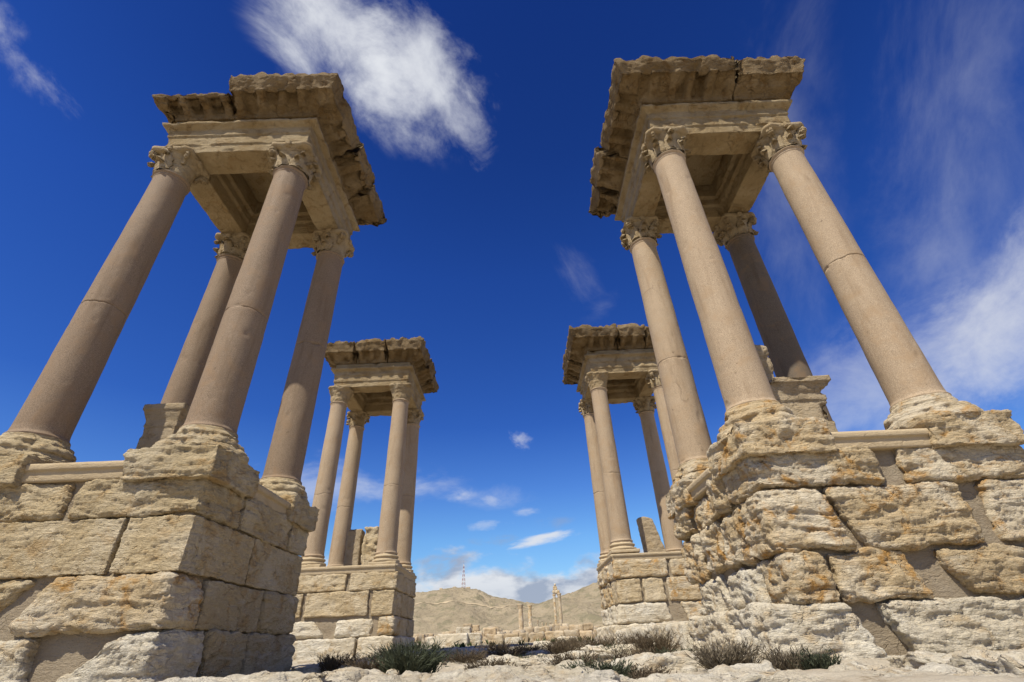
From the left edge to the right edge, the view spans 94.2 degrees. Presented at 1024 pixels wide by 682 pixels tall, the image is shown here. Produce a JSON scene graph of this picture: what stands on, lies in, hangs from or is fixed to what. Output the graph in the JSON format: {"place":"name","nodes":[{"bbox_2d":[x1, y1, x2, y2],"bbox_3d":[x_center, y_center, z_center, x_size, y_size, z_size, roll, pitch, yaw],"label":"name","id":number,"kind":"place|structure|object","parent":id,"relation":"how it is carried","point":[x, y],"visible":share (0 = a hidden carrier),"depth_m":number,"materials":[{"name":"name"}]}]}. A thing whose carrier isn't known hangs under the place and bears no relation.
{"place":"outdoors","nodes":[
{"label":"outdoors","id":0,"kind":"place"},
{"bbox_2d":[415,600,527,607],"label":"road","id":1,"kind":"structure","parent":0,"point":[466,603],"depth_m":707.46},
{"bbox_2d":[412,582,602,634],"bbox_3d":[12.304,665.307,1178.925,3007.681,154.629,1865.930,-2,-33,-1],"label":"hills","id":2,"kind":"structure","parent":0,"point":[582,605],"depth_m":627.40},
{"bbox_2d":[462,564,464,587],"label":"lattice mast","id":3,"kind":"object","parent":2,"relation":"on","point":[463,577],"visible":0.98,"depth_m":815.16,"materials":[{"name":"grey metal"}]},
{"bbox_2d":[0,0,1023,602],"label":"sky","id":4,"kind":"structure","parent":0,"point":[479,123],"materials":[{"name":"blue"}]},
{"bbox_2d":[289,636,1023,681],"bbox_3d":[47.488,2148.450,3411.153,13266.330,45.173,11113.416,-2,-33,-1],"label":"ground","id":5,"kind":"structure","parent":0,"point":[861,676],"depth_m":4.33,"materials":[{"name":"beige stone"}]},
{"bbox_2d":[0,72,386,681],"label":"pavilion","id":6,"kind":"structure","parent":5,"relation":"on","point":[180,553],"depth_m":9.31,"materials":[{"name":"stone"}]},
{"bbox_2d":[136,403,189,448],"bbox_3d":[-7.646,2.433,10.415,0.908,1.933,0.911,-2,-33,-1],"label":"pedestal","id":7,"kind":"object","parent":6,"relation":"on","point":[164,421],"visible":0.29,"depth_m":10.44,"materials":[{"name":"beige stone"}]},
{"bbox_2d":[159,666,380,681],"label":"rock ledge","id":8,"kind":"object","parent":5,"relation":"on","point":[355,674],"visible":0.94,"depth_m":4.13,"materials":[{"name":"stone"}]},
{"bbox_2d":[291,658,378,673],"bbox_3d":[-3.144,7.108,10.158,2.724,0.637,1.902,-2,-33,-1],"label":"rock ledge","id":9,"kind":"object","parent":5,"relation":"on","point":[313,667],"visible":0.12,"depth_m":9.53,"materials":[{"name":"stone"}]},
{"bbox_2d":[311,650,363,672],"bbox_3d":[-3.563,6.491,9.657,1.104,0.423,1.241,-2,-33,-1],"label":"shrub","id":10,"kind":"object","parent":5,"relation":"on","point":[331,663],"visible":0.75,"depth_m":9.51,"materials":[{"name":"plant"}]},
{"bbox_2d":[337,651,386,673],"bbox_3d":[-2.215,5.188,7.613,1.101,0.451,1.032,-2,-33,-1],"label":"shrub","id":11,"kind":"object","parent":5,"relation":"on","point":[362,665],"visible":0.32,"depth_m":7.49,"materials":[{"name":"plant"}]},
{"bbox_2d":[289,336,438,660],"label":"pavilion","id":12,"kind":"structure","parent":5,"relation":"on","point":[341,608],"depth_m":22.77,"materials":[{"name":"stone"}]},
{"bbox_2d":[343,529,364,565],"bbox_3d":[-7.417,9.957,22.346,0.728,2.049,0.688,-2,-33,-1],"label":"stone fragment","id":13,"kind":"object","parent":12,"relation":"on","point":[354,542],"visible":0.59,"depth_m":22.21,"materials":[{"name":"beige stone"}]},
{"bbox_2d":[361,526,378,564],"bbox_3d":[-6.571,9.818,22.242,0.817,2.180,0.756,-2,-33,-1],"label":"stone fragment","id":14,"kind":"object","parent":12,"relation":"on","point":[369,544],"visible":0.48,"depth_m":22.10,"materials":[{"name":"beige stone"}]},
{"bbox_2d":[371,646,410,654],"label":"shrub","id":15,"kind":"object","parent":5,"relation":"on","point":[378,649],"visible":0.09,"depth_m":14.61,"materials":[{"name":"green plant"}]},
{"bbox_2d":[386,669,399,674],"bbox_3d":[-1.707,4.769,6.820,0.210,0.120,0.152,4,-33,-10],"label":"loose stone","id":16,"kind":"object","parent":5,"relation":"on","point":[393,671],"visible":0.49,"depth_m":6.78,"materials":[{"name":"stone"}]},
{"bbox_2d":[359,636,459,674],"bbox_3d":[-1.570,4.761,7.196,1.505,0.552,1.484,-22,-37,27],"label":"shrub","id":17,"kind":"object","parent":5,"relation":"on","point":[397,659],"visible":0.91,"depth_m":7.02,"materials":[{"name":"green plant"}]},
{"bbox_2d":[399,641,424,649],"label":"shrub","id":18,"kind":"object","parent":5,"relation":"on","point":[410,645],"visible":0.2,"depth_m":18.55,"materials":[{"name":"green plant"}]},
{"bbox_2d":[426,636,436,646],"bbox_3d":[-4.945,20.388,32.137,1.633,0.820,0.952,-2,-33,-1],"label":"fallen block","id":19,"kind":"object","parent":5,"relation":"on","point":[431,640],"depth_m":31.86,"materials":[{"name":"stone"}]},
{"bbox_2d":[415,633,449,643],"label":"ruined wall","id":20,"kind":"structure","parent":5,"relation":"on","point":[423,638],"depth_m":59.37,"materials":[{"name":"stone"}]},
{"bbox_2d":[401,646,486,658],"bbox_3d":[-2.100,9.751,14.544,2.726,0.673,2.138,-2,-33,-1],"label":"rock ledge","id":21,"kind":"object","parent":5,"relation":"on","point":[455,649],"visible":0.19,"depth_m":13.89,"materials":[{"name":"stone"}]},
{"bbox_2d":[437,633,467,645],"bbox_3d":[-3.859,19.663,31.157,2.028,0.904,1.051,-2,-33,-1],"label":"fallen block","id":22,"kind":"object","parent":5,"relation":"on","point":[450,639],"depth_m":30.82,"materials":[{"name":"stone"}]},
{"bbox_2d":[439,648,487,662],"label":"shrub","id":23,"kind":"object","parent":5,"relation":"on","point":[461,657],"visible":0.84,"depth_m":10.70,"materials":[{"name":"plant"}]},
{"bbox_2d":[456,627,471,633],"bbox_3d":[-3.702,22.733,36.564,1.140,1.336,1.153,-2,-33,-1],"label":"fallen block","id":24,"kind":"object","parent":5,"relation":"on","point":[463,629],"depth_m":36.34,"materials":[{"name":"stone"}]},
{"bbox_2d":[468,633,481,644],"bbox_3d":[-2.507,19.817,31.521,1.041,0.845,0.838,-2,-33,-1],"label":"fallen block","id":25,"kind":"object","parent":5,"relation":"on","point":[473,638],"depth_m":31.24,"materials":[{"name":"stone"}]},
{"bbox_2d":[454,623,499,639],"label":"ruined wall","id":26,"kind":"structure","parent":5,"relation":"on","point":[476,628],"depth_m":52.88,"materials":[{"name":"stone"}]},
{"bbox_2d":[341,659,620,681],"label":"rock ledge","id":27,"kind":"object","parent":5,"relation":"on","point":[508,673],"visible":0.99,"depth_m":4.41,"materials":[{"name":"stone"}]},
{"bbox_2d":[460,655,515,669],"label":"shrub","id":28,"kind":"object","parent":5,"relation":"on","point":[485,663],"visible":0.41,"depth_m":8.43,"materials":[{"name":"beige plant"}]},
{"bbox_2d":[473,640,512,650],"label":"shrub","id":29,"kind":"object","parent":5,"relation":"on","point":[494,646],"visible":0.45,"depth_m":17.94,"materials":[{"name":"plant"}]},
{"bbox_2d":[415,634,596,648],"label":"scrub","id":30,"kind":"object","parent":5,"relation":"on","point":[464,644],"visible":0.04,"depth_m":26.75,"materials":[{"name":"green plant"}]},
{"bbox_2d":[486,661,527,668],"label":"shrub","id":31,"kind":"object","parent":5,"relation":"on","point":[515,665],"visible":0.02,"depth_m":6.35,"materials":[{"name":"plant"}]},
{"bbox_2d":[481,643,534,656],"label":"shrub","id":32,"kind":"object","parent":5,"relation":"on","point":[515,652],"visible":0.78,"depth_m":12.89,"materials":[{"name":"green plant"}]},
{"bbox_2d":[413,626,603,642],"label":"rubble","id":33,"kind":"object","parent":5,"relation":"on","point":[529,630],"visible":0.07,"depth_m":83.71,"materials":[{"name":"stone"}]},
{"bbox_2d":[505,637,521,643],"bbox_3d":[0.110,18.982,29.998,1.125,0.570,0.636,-2,-33,-1],"label":"fallen block","id":34,"kind":"object","parent":5,"relation":"on","point":[515,640],"depth_m":29.82,"materials":[{"name":"stone"}]},
{"bbox_2d":[517,604,523,629],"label":"ruined column","id":35,"kind":"structure","parent":5,"relation":"on","point":[520,616],"depth_m":129.51,"materials":[{"name":"stone"}]},
{"bbox_2d":[510,641,545,650],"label":"shrub","id":36,"kind":"object","parent":5,"relation":"on","point":[535,648],"visible":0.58,"depth_m":17.06,"materials":[{"name":"green plant"}]},
{"bbox_2d":[527,605,532,626],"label":"ruined column","id":37,"kind":"structure","parent":5,"relation":"on","point":[530,615],"depth_m":128.02,"materials":[{"name":"stone"}]},
{"bbox_2d":[508,652,552,657],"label":"shrub","id":38,"kind":"object","parent":5,"relation":"on","point":[520,656],"visible":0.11,"depth_m":10.67,"materials":[{"name":"green plant"}]},
{"bbox_2d":[483,622,594,642],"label":"ruined wall","id":39,"kind":"structure","parent":5,"relation":"on","point":[583,627],"depth_m":39.98,"materials":[{"name":"stone"}]},
{"bbox_2d":[485,629,593,643],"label":"ruined wall","id":40,"kind":"structure","parent":5,"relation":"on","point":[548,635],"depth_m":32.87,"materials":[{"name":"stone"}]},
{"bbox_2d":[533,641,549,648],"bbox_3d":[1.173,11.887,18.491,0.727,0.415,0.504,-2,-33,-1],"label":"fallen block","id":41,"kind":"object","parent":5,"relation":"on","point":[534,643],"depth_m":18.37,"materials":[{"name":"stone"}]},
{"bbox_2d":[486,650,614,666],"bbox_3d":[0.772,6.422,9.236,2.525,0.658,1.635,-2,-33,-1],"label":"rock ledge","id":42,"kind":"object","parent":5,"relation":"on","point":[530,661],"visible":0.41,"depth_m":8.79,"materials":[{"name":"stone"}]},
{"bbox_2d":[552,594,557,623],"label":"ruined column","id":43,"kind":"structure","parent":5,"relation":"on","point":[554,604],"depth_m":130.55,"materials":[{"name":"stone"}]},
{"bbox_2d":[545,623,567,630],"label":"ruined wall","id":44,"kind":"structure","parent":5,"relation":"on","point":[557,626],"depth_m":85.37,"materials":[{"name":"stone"}]},
{"bbox_2d":[557,593,562,623],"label":"ruined column","id":45,"kind":"structure","parent":5,"relation":"on","point":[560,609],"depth_m":130.49,"materials":[{"name":"stone"}]},
{"bbox_2d":[552,584,559,593],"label":"arch fragment","id":46,"kind":"object","parent":45,"relation":"on","point":[555,591],"visible":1,"depth_m":132.88,"materials":[{"name":"stone"}]},
{"bbox_2d":[541,638,580,648],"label":"shrub","id":47,"kind":"object","parent":5,"relation":"on","point":[561,642],"visible":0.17,"depth_m":15.86,"materials":[{"name":"plant"}]},
{"bbox_2d":[537,636,590,653],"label":"shrub","id":48,"kind":"object","parent":5,"relation":"on","point":[556,648],"visible":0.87,"depth_m":12.53,"materials":[{"name":"plant"}]},
{"bbox_2d":[534,649,600,665],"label":"shrub","id":49,"kind":"object","parent":5,"relation":"on","point":[559,658],"visible":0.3,"depth_m":6.58,"materials":[{"name":"plant"}]},
{"bbox_2d":[557,636,578,640],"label":"fallen block","id":50,"kind":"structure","parent":5,"relation":"on","point":[564,637],"depth_m":22.23,"materials":[{"name":"stone"}]},
{"bbox_2d":[551,634,587,643],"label":"shrub","id":51,"kind":"object","parent":5,"relation":"on","point":[570,637],"visible":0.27,"depth_m":18.94,"materials":[{"name":"beige plant"}]},
{"bbox_2d":[547,653,638,676],"bbox_3d":[0.845,3.347,4.840,1.006,0.297,0.874,-2,-33,-1],"label":"shrub","id":52,"kind":"object","parent":5,"relation":"on","point":[619,669],"visible":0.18,"depth_m":4.81,"materials":[{"name":"green plant"}]},
{"bbox_2d":[577,632,621,647],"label":"shrub","id":53,"kind":"object","parent":5,"relation":"on","point":[594,642],"visible":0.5,"depth_m":14.56,"materials":[{"name":"plant"}]},
{"bbox_2d":[589,640,630,652],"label":"shrub","id":54,"kind":"object","parent":5,"relation":"on","point":[609,647],"visible":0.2,"depth_m":10.85,"materials":[{"name":"plant"}]},
{"bbox_2d":[599,646,660,661],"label":"shrub","id":55,"kind":"object","parent":5,"relation":"on","point":[622,654],"visible":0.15,"depth_m":7.19,"materials":[{"name":"plant"}]},
{"bbox_2d":[581,642,680,654],"bbox_3d":[2.933,7.567,11.379,2.443,0.611,1.963,-2,-33,-1],"label":"rock ledge","id":56,"kind":"object","parent":5,"relation":"on","point":[598,649],"visible":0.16,"depth_m":10.79,"materials":[{"name":"stone"}]},
{"bbox_2d":[562,323,702,644],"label":"pavilion","id":57,"kind":"structure","parent":5,"relation":"on","point":[604,367],"depth_m":23.52,"materials":[{"name":"stone"}]},
{"bbox_2d":[636,516,665,552],"bbox_3d":[6.522,9.204,22.042,1.163,2.031,0.543,-2,-33,-1],"label":"pedestal","id":58,"kind":"object","parent":57,"relation":"on","point":[651,541],"visible":0.63,"depth_m":21.94,"materials":[{"name":"beige stone"}]},
{"bbox_2d":[612,632,656,644],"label":"shrub","id":59,"kind":"object","parent":5,"relation":"on","point":[624,639],"visible":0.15,"depth_m":12.54,"materials":[{"name":"plant"}]},
{"bbox_2d":[623,662,674,677],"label":"shrub","id":60,"kind":"object","parent":5,"relation":"on","point":[644,671],"visible":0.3,"depth_m":5.33,"materials":[{"name":"plant"}]},
{"bbox_2d":[621,628,682,653],"bbox_3d":[2.933,6.435,10.202,1.358,0.546,1.467,-2,-33,-1],"label":"shrub","id":61,"kind":"object","parent":5,"relation":"on","point":[648,643],"visible":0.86,"depth_m":9.93,"materials":[{"name":"plant"}]},
{"bbox_2d":[627,668,676,678],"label":"shrub","id":62,"kind":"object","parent":5,"relation":"on","point":[637,677],"visible":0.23,"depth_m":4.58,"materials":[{"name":"green plant"}]},
{"bbox_2d":[612,621,693,649],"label":"platform wall","id":63,"kind":"structure","parent":5,"relation":"on","point":[680,628],"depth_m":12.06,"materials":[{"name":"stone"}]},
{"bbox_2d":[643,645,697,653],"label":"shrub","id":64,"kind":"object","parent":5,"relation":"on","point":[672,650],"visible":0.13,"depth_m":8.07,"materials":[{"name":"plant"}]},
{"bbox_2d":[604,650,769,671],"bbox_3d":[2.489,4.667,6.630,2.346,0.609,1.258,-2,-33,-1],"label":"rock ledge","id":65,"kind":"object","parent":5,"relation":"on","point":[678,659],"visible":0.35,"depth_m":6.34,"materials":[{"name":"stone"}]},
{"bbox_2d":[680,665,697,672],"bbox_3d":[2.171,4.050,5.825,0.141,0.142,0.212,13,-36,-23],"label":"loose stone","id":66,"kind":"object","parent":5,"relation":"on","point":[687,669],"visible":0.54,"depth_m":5.80,"materials":[{"name":"stone"}]},
{"bbox_2d":[619,659,826,681],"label":"rock ledge","id":67,"kind":"object","parent":5,"relation":"on","point":[764,671],"visible":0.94,"depth_m":4.04,"materials":[{"name":"stone"}]},
{"bbox_2d":[683,637,774,670],"bbox_3d":[2.590,3.791,5.772,1.117,0.420,1.121,-2,-33,-1],"label":"shrub","id":68,"kind":"object","parent":5,"relation":"on","point":[709,658],"visible":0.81,"depth_m":5.58,"materials":[{"name":"green plant"}]},
{"bbox_2d":[755,642,818,669],"bbox_3d":[3.138,3.630,5.461,0.707,0.364,0.705,-2,-33,-1],"label":"shrub","id":69,"kind":"object","parent":5,"relation":"on","point":[778,660],"visible":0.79,"depth_m":5.37,"materials":[{"name":"plant"}]},
{"bbox_2d":[588,54,1023,661],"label":"pavilion","id":70,"kind":"structure","parent":5,"relation":"on","point":[902,534],"depth_m":8.81,"materials":[{"name":"stone"}]},
{"bbox_2d":[769,375,837,431],"bbox_3d":[6.292,1.961,10.618,1.497,1.875,1.498,-2,-33,-1],"label":"pedestal","id":71,"kind":"object","parent":70,"relation":"on","point":[803,397],"visible":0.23,"depth_m":10.40,"materials":[{"name":"beige stone"}]},
{"bbox_2d":[754,344,773,380],"bbox_3d":[6.047,0.714,11.544,0.574,1.365,0.522,-2,-33,-1],"label":"stone fragment","id":72,"kind":"object","parent":71,"relation":"on","point":[763,354],"visible":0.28,"depth_m":11.50,"materials":[{"name":"beige stone"}]},
{"bbox_2d":[787,648,841,669],"bbox_3d":[3.357,3.555,5.289,0.591,0.302,0.603,-2,-33,-1],"label":"shrub","id":73,"kind":"object","parent":5,"relation":"on","point":[823,661],"visible":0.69,"depth_m":5.20,"materials":[{"name":"green plant"}]},
{"bbox_2d":[775,660,1023,677],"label":"rock ledge","id":74,"kind":"object","parent":5,"relation":"on","point":[940,669],"visible":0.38,"depth_m":4.49,"materials":[{"name":"stone"}]},
{"bbox_2d":[887,649,1023,676],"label":"rock ledge","id":75,"kind":"object","parent":5,"relation":"on","point":[988,661],"visible":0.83,"depth_m":4.72,"materials":[{"name":"stone"}]}
]}

